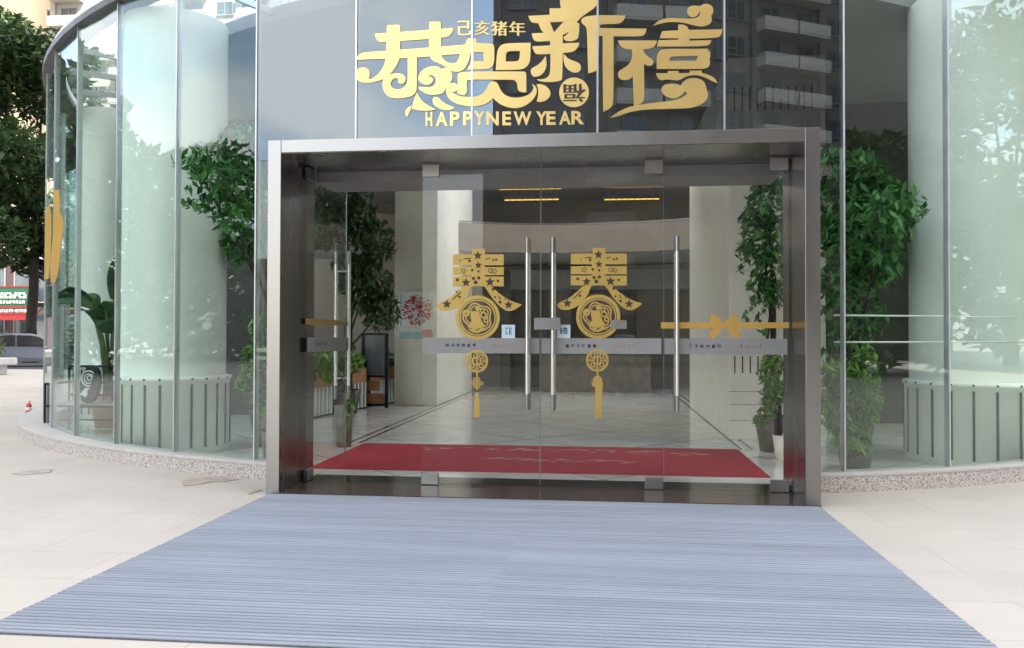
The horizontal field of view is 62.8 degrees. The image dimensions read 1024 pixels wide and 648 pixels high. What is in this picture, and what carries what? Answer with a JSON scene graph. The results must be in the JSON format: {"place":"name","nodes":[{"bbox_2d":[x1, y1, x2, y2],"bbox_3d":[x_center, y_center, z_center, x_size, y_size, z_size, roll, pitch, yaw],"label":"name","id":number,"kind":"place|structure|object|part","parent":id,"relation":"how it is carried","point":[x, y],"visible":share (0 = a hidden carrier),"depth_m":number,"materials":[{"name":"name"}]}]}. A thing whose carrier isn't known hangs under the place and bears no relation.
{"place":"outdoors","nodes":[
{"label":"outdoors","id":0,"kind":"place"},
{"bbox_2d":[7,361,73,369],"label":"road","id":1,"kind":"structure","parent":0,"point":[20,365],"depth_m":38.57,"materials":[{"name":"grey asphalt"}]},
{"bbox_2d":[0,333,73,365],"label":"parked car","id":2,"kind":"object","parent":1,"relation":"on","point":[24,347],"visible":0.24,"depth_m":37.93,"materials":[{"name":"silver metal"}]},
{"bbox_3d":[-22.184,0.732,37.808,2.550,0.460,0.167,1,-1,-32],"label":"side window","id":3,"kind":"part","parent":2,"relation":"part of","materials":[{"name":"black glass"}]},
{"bbox_2d":[20,122,75,311],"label":"tree","id":4,"kind":"object","parent":1,"relation":"on","point":[70,167],"visible":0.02,"depth_m":43.83,"materials":[{"name":"green plant"}]},
{"bbox_2d":[0,5,103,362],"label":"tree","id":5,"kind":"object","parent":1,"relation":"on","point":[21,64],"visible":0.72,"depth_m":43.41,"materials":[{"name":"green plant"}]},
{"bbox_2d":[44,0,297,222],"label":"white balcony block","id":6,"kind":"structure","parent":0,"point":[62,12],"depth_m":97.45,"materials":[{"name":"concrete"}]},
{"bbox_2d":[59,193,74,203],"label":"window","id":7,"kind":"structure","parent":6,"relation":"in","point":[68,197],"depth_m":98.40,"materials":[{"name":"glass"}]},
{"bbox_2d":[61,7,76,14],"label":"window","id":8,"kind":"structure","parent":6,"relation":"in","point":[68,11],"depth_m":98.74,"materials":[{"name":"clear glass"}]},
{"bbox_2d":[90,33,107,47],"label":"window","id":9,"kind":"structure","parent":6,"relation":"in","point":[100,40],"depth_m":98.23,"materials":[{"name":"glass"}]},
{"bbox_2d":[91,86,107,100],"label":"window","id":10,"kind":"structure","parent":6,"relation":"in","point":[104,89],"depth_m":98.14,"materials":[{"name":"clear glass"}]},
{"bbox_2d":[91,59,107,73],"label":"window","id":11,"kind":"structure","parent":6,"relation":"in","point":[104,62],"depth_m":98.19,"materials":[{"name":"white glass"}]},
{"bbox_2d":[185,2,201,9],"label":"window","id":12,"kind":"structure","parent":6,"relation":"in","point":[190,6],"depth_m":97.07,"materials":[{"name":"white glass"}]},
{"bbox_2d":[215,1,233,15],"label":"window","id":13,"kind":"structure","parent":6,"relation":"in","point":[224,8],"depth_m":96.64,"materials":[{"name":"white glass"}]},
{"bbox_2d":[281,0,297,4],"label":"window","id":14,"kind":"structure","parent":6,"relation":"in","point":[282,1],"depth_m":95.87,"materials":[{"name":"glass"}]},
{"bbox_2d":[57,385,933,483],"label":"lobby floor","id":15,"kind":"structure","parent":0,"point":[652,419],"depth_m":12.79,"materials":[{"name":"grey tile"}]},
{"bbox_2d":[35,257,114,427],"bbox_3d":[-6.461,0.242,13.202,1.818,2.738,1.485,1,-1,-27],"label":"banana plant","id":16,"kind":"object","parent":15,"relation":"on","point":[100,314],"visible":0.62,"depth_m":12.99,"materials":[{"name":"green plant"}]},
{"bbox_2d":[43,365,113,429],"bbox_3d":[-6.120,1.108,12.370,1.285,0.983,0.585,0,-1,6],"label":"metal bench","id":17,"kind":"object","parent":15,"relation":"on","point":[68,404],"visible":0.5,"depth_m":12.37,"materials":[{"name":"silver metal"}]},
{"bbox_2d":[80,366,101,402],"bbox_3d":[-6.122,0.878,12.168,0.541,0.540,0.153,0,-1,32],"label":"round plaque","id":18,"kind":"object","parent":17,"relation":"on","point":[91,383],"visible":0.99,"depth_m":12.14,"materials":[{"name":"black metal"}]},
{"bbox_2d":[171,122,322,446],"bbox_3d":[-3.233,-0.501,10.371,1.360,4.158,2.268,0,-1,6],"label":"tree","id":19,"kind":"object","parent":15,"relation":"on","point":[236,216],"visible":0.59,"depth_m":10.36,"materials":[{"name":"green plant"}]},
{"bbox_2d":[233,312,266,457],"bbox_3d":[-2.857,0.716,9.585,0.636,1.703,0.394,0,-1,-12],"label":"bushy plant","id":20,"kind":"object","parent":15,"relation":"on","point":[247,371],"visible":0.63,"depth_m":9.53,"materials":[{"name":"green plant"}]},
{"bbox_2d":[313,352,333,417],"bbox_3d":[-3.569,1.014,14.767,0.527,1.255,1.215,0,-1,16],"label":"planter fence","id":21,"kind":"object","parent":15,"relation":"on","point":[325,399],"visible":0.15,"depth_m":14.91,"materials":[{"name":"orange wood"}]},
{"bbox_2d":[314,350,366,446],"bbox_3d":[-2.251,0.936,10.901,0.775,1.303,0.492,0,-1,6],"label":"bushy plant","id":22,"kind":"object","parent":15,"relation":"on","point":[326,367],"visible":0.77,"depth_m":10.81,"materials":[{"name":"green plant"}]},
{"bbox_2d":[333,344,366,412],"bbox_3d":[-3.205,1.022,16.172,0.567,1.282,1.217,0,-1,18],"label":"planter fence","id":23,"kind":"object","parent":15,"relation":"on","point":[360,379],"visible":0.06,"depth_m":16.45,"materials":[{"name":"orange wood"}]},
{"bbox_2d":[314,185,402,412],"bbox_3d":[-3.032,-0.449,15.438,2.122,4.202,1.279,0,-1,6],"label":"weeping plant","id":24,"kind":"object","parent":15,"relation":"on","point":[364,261],"visible":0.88,"depth_m":15.29,"materials":[{"name":"green plant"}]},
{"bbox_2d":[362,333,388,407],"bbox_3d":[-2.741,0.927,16.786,0.540,1.492,0.060,0,-1,6],"label":"sign stand","id":25,"kind":"object","parent":15,"relation":"on","point":[375,351],"visible":0.76,"depth_m":16.77,"materials":[{"name":"black metal"}]},
{"bbox_2d":[359,349,393,406],"bbox_3d":[-2.812,1.033,17.589,0.514,1.303,1.233,0,-1,21],"label":"planter fence","id":26,"kind":"object","parent":15,"relation":"on","point":[391,383],"visible":0.15,"depth_m":17.76,"materials":[{"name":"orange wood"}]},
{"bbox_2d":[313,443,770,477],"bbox_3d":[0.334,1.575,9.860,4.860,0.009,2.120,0,-1,6],"label":"red carpet","id":27,"kind":"object","parent":15,"relation":"on","point":[582,460],"visible":0.98,"depth_m":9.65,"materials":[{"name":"red carpet"}]},
{"bbox_2d":[352,389,751,448],"bbox_3d":[1.058,1.680,16.661,5.316,0.002,11.400,0,-1,6],"label":"floor inlay","id":28,"kind":"object","parent":15,"relation":"on","point":[737,446],"visible":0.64,"depth_m":14.14,"materials":[{"name":"black stone"}]},
{"bbox_2d":[539,351,650,391],"bbox_3d":[2.214,1.243,22.074,2.960,1.037,0.800,0,-1,6],"label":"reception desk","id":29,"kind":"object","parent":15,"relation":"on","point":[624,372],"visible":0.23,"depth_m":21.76,"materials":[{"name":"beige stone"}]},
{"bbox_2d":[615,334,634,337],"bbox_3d":[2.961,0.500,22.003,0.540,0.449,0.200,0,-1,6],"label":"monitor","id":30,"kind":"object","parent":29,"relation":"on","point":[623,336],"visible":0.36,"depth_m":21.99,"materials":[{"name":"black metal"}]},
{"bbox_2d":[732,171,782,452],"bbox_3d":[3.187,-0.223,10.460,0.913,3.637,0.682,1,-1,-40],"label":"weeping plant","id":31,"kind":"object","parent":15,"relation":"on","point":[765,219],"visible":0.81,"depth_m":10.37,"materials":[{"name":"green plant"}]},
{"bbox_2d":[751,355,782,459],"bbox_3d":[3.058,0.881,9.809,0.514,1.408,0.370,0,-1,6],"label":"bushy plant","id":32,"kind":"object","parent":15,"relation":"on","point":[772,389],"visible":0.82,"depth_m":9.79,"materials":[{"name":"green plant"}]},
{"bbox_2d":[821,343,883,468],"bbox_3d":[3.613,0.884,9.040,0.819,1.384,0.674,0,-1,6],"label":"bushy plant","id":33,"kind":"object","parent":15,"relation":"on","point":[859,447],"visible":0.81,"depth_m":8.94,"materials":[{"name":"green plant"}]},
{"bbox_2d":[820,143,929,452],"bbox_3d":[4.090,-0.294,9.730,1.365,3.761,1.859,0,-1,6],"label":"weeping plant","id":34,"kind":"object","parent":15,"relation":"on","point":[867,215],"visible":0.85,"depth_m":9.82,"materials":[{"name":"green plant"}]},
{"bbox_2d":[0,369,1023,647],"bbox_3d":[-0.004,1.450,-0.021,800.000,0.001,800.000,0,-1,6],"label":"pavement","id":35,"kind":"structure","parent":0,"point":[72,521],"depth_m":6.46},
{"bbox_2d":[0,338,16,374],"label":"concrete planter","id":36,"kind":"object","parent":35,"relation":"on","point":[5,362],"visible":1,"depth_m":30.59,"materials":[{"name":"white concrete"}]},
{"bbox_2d":[0,313,25,319],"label":"shop sign","id":37,"kind":"object","parent":35,"relation":"on","point":[12,316],"visible":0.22,"depth_m":70.26,"materials":[{"name":"red metal"}]},
{"bbox_2d":[0,306,26,312],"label":"shop sign","id":38,"kind":"object","parent":35,"relation":"on","point":[12,309],"visible":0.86,"depth_m":70.36,"materials":[{"name":"red metal"}]},
{"bbox_2d":[0,286,28,305],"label":"billboard","id":39,"kind":"object","parent":35,"relation":"on","point":[13,295],"visible":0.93,"depth_m":71.03,"materials":[{"name":"green metal"}]},
{"bbox_2d":[0,0,49,250],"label":"beige high rise","id":40,"kind":"structure","parent":35,"relation":"on","point":[37,12],"depth_m":98.03,"materials":[{"name":"concrete"}]},
{"bbox_2d":[26,400,31,411],"bbox_3d":[-9.059,1.537,15.728,0.101,0.233,0.101,0,-1,6],"label":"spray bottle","id":41,"kind":"object","parent":35,"relation":"on","point":[28,406],"visible":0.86,"depth_m":15.69,"materials":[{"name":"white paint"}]},
{"bbox_2d":[12,469,51,474],"bbox_3d":[-5.053,1.561,8.845,0.388,0.006,0.290,1,-1,-32],"label":"cardboard scrap","id":42,"kind":"object","parent":35,"relation":"on","point":[38,471],"visible":1,"depth_m":8.81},
{"bbox_2d":[0,331,73,346],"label":"hedge","id":43,"kind":"object","parent":35,"relation":"on","point":[70,337],"visible":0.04,"depth_m":51.06,"materials":[{"name":"green plant"}]},
{"bbox_2d":[0,255,74,344],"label":"shop row","id":44,"kind":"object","parent":35,"relation":"on","point":[7,278],"depth_m":73.00,"materials":[{"name":"concrete"}]},
{"bbox_2d":[0,320,4,333],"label":"window","id":45,"kind":"structure","parent":44,"relation":"in","point":[2,322],"depth_m":73.23,"materials":[{"name":"clear glass"}]},
{"bbox_2d":[0,268,5,285],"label":"window","id":46,"kind":"structure","parent":44,"relation":"in","point":[2,273],"depth_m":73.29,"materials":[{"name":"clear glass"}]},
{"bbox_2d":[13,315,43,335],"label":"window","id":47,"kind":"structure","parent":44,"relation":"in","point":[18,325],"depth_m":73.00,"materials":[{"name":"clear glass"}]},
{"bbox_2d":[14,269,43,302],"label":"window","id":48,"kind":"structure","parent":44,"relation":"in","point":[19,280],"depth_m":73.04,"materials":[{"name":"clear glass"}]},
{"bbox_2d":[64,315,74,344],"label":"window","id":49,"kind":"structure","parent":44,"relation":"in","point":[67,325],"depth_m":72.56,"materials":[{"name":"clear glass"}]},
{"bbox_2d":[64,306,74,369],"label":"hedge","id":50,"kind":"object","parent":35,"relation":"on","point":[71,351],"depth_m":23.40,"materials":[{"name":"green plant"}]},
{"bbox_2d":[182,477,238,485],"bbox_3d":[-3.063,1.559,8.395,0.582,0.007,0.427,1,-1,-39],"label":"cardboard scrap","id":51,"kind":"object","parent":35,"relation":"on","point":[192,481],"visible":1,"depth_m":8.34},
{"bbox_2d":[0,494,997,647],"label":"entrance mat","id":52,"kind":"object","parent":35,"relation":"on","point":[313,571],"visible":1,"depth_m":4.88,"materials":[{"name":"carpet"}]},
{"bbox_2d":[18,0,1023,492],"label":"glass pavilion","id":53,"kind":"structure","parent":35,"relation":"on","point":[926,96],"depth_m":10.63,"materials":[{"name":"glass"}]},
{"bbox_2d":[45,190,62,281],"bbox_3d":[-6.556,-1.208,11.947,0.057,1.290,1.938,1,-1,-35],"label":"ochre decal","id":54,"kind":"object","parent":53,"relation":"attached to","point":[52,262],"visible":0.99,"depth_m":11.54,"materials":[{"name":"gold metal"}]},
{"bbox_2d":[398,291,434,339],"bbox_3d":[-1.970,-0.169,17.291,0.771,1.004,0.041,0,-1,6],"label":"flower poster","id":55,"kind":"object","parent":53,"relation":"attached to","point":[417,314],"visible":0.99,"depth_m":17.27,"materials":[{"name":"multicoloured paper"}]},
{"bbox_2d":[504,190,558,200],"bbox_3d":[0.494,-3.367,21.123,1.384,0.503,0.100,0,-1,6],"label":"strip lamp","id":56,"kind":"object","parent":53,"relation":"hanging from","point":[514,198],"visible":0.81,"depth_m":21.08,"materials":[{"name":"black metal"}]},
{"bbox_2d":[357,0,721,125],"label":"new year sign","id":57,"kind":"object","parent":53,"relation":"attached to","point":[573,92],"visible":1,"depth_m":7.88,"materials":[{"name":"gold metal"}]},
{"bbox_2d":[604,187,659,199],"bbox_3d":[2.975,-3.353,20.851,1.361,0.528,0.100,0,-1,6],"label":"strip lamp","id":58,"kind":"object","parent":53,"relation":"hanging from","point":[644,197],"visible":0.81,"depth_m":20.81,"materials":[{"name":"black metal"}]},
{"bbox_2d":[266,127,820,507],"bbox_3d":[0.249,-0.056,7.924,4.900,3.242,1.036,0,-1,6],"label":"entrance portal","id":59,"kind":"object","parent":35,"relation":"on","point":[290,309],"visible":0.98,"depth_m":7.68,"materials":[{"name":"metal"}]},
{"bbox_2d":[303,167,350,480],"bbox_3d":[-1.941,0.008,8.820,0.192,3.086,1.152,0,-1,8],"label":"glass door","id":60,"kind":"structure","parent":59,"relation":"attached to","point":[335,343],"depth_m":9.24,"materials":[{"name":"silver metal"}]},
{"bbox_2d":[421,163,540,483],"bbox_3d":[-0.300,0.001,8.061,1.147,3.086,0.192,0,-1,6],"label":"glass door","id":61,"kind":"structure","parent":59,"relation":"attached to","point":[527,345],"depth_m":8.05,"materials":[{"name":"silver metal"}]},
{"bbox_2d":[436,249,521,416],"bbox_3d":[-0.320,0.085,8.052,0.834,1.618,0.010,0,-1,6],"label":"spring ornament","id":62,"kind":"object","parent":61,"relation":"attached to","point":[476,318],"visible":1,"depth_m":8.06,"materials":[{"name":"gold metal"}]},
{"bbox_2d":[502,325,514,337],"bbox_3d":[-0.035,0.071,8.023,0.128,0.128,0.004,0,-1,6],"label":"door sticker","id":63,"kind":"object","parent":61,"relation":"attached to","point":[508,331],"depth_m":8.02,"materials":[{"name":"white paper"}]},
{"bbox_2d":[540,160,662,488],"bbox_3d":[0.844,0.002,7.936,1.147,3.086,0.192,0,-1,6],"label":"glass door","id":64,"kind":"structure","parent":59,"relation":"attached to","point":[553,345],"depth_m":7.90,"materials":[{"name":"silver metal"}]},
{"bbox_2d":[534,318,560,329],"bbox_3d":[0.331,-0.002,7.879,0.249,0.112,0.012,0,-1,6],"label":"lock plate","id":65,"kind":"object","parent":64,"relation":"attached to","point":[547,323],"visible":1,"depth_m":7.87,"materials":[{"name":"silver metal"}]},
{"bbox_2d":[557,325,569,337],"bbox_3d":[0.490,0.070,7.965,0.126,0.127,0.004,0,-1,6],"label":"sticker","id":66,"kind":"object","parent":64,"relation":"attached to","point":[564,332],"depth_m":7.96,"materials":[{"name":"white paper"}]},
{"bbox_2d":[557,248,641,417],"bbox_3d":[0.825,0.084,7.927,0.808,1.611,0.010,0,-1,6],"label":"spring ornament","id":67,"kind":"object","parent":64,"relation":"attached to","point":[597,313],"visible":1,"depth_m":7.93,"materials":[{"name":"gold metal"}]},
{"bbox_2d":[610,320,626,328],"bbox_3d":[1.003,0.005,7.902,0.153,0.082,0.003,0,-1,6],"label":"blank sticker","id":68,"kind":"object","parent":64,"relation":"attached to","point":[618,324],"visible":1,"depth_m":7.90,"materials":[{"name":"white paper"}]},
{"bbox_2d":[663,157,788,491],"bbox_3d":[1.987,0.003,7.811,1.137,3.086,0.192,0,-1,6],"label":"glass door","id":69,"kind":"structure","parent":59,"relation":"attached to","point":[676,345],"depth_m":7.78,"materials":[{"name":"silver metal"}]},
{"bbox_2d":[661,314,788,338],"bbox_3d":[1.977,0.025,7.802,1.166,0.234,0.006,0,-1,6],"label":"ribbon bow","id":70,"kind":"object","parent":69,"relation":"attached to","point":[731,324],"visible":1,"depth_m":7.80,"materials":[{"name":"gold metal"}]}
]}

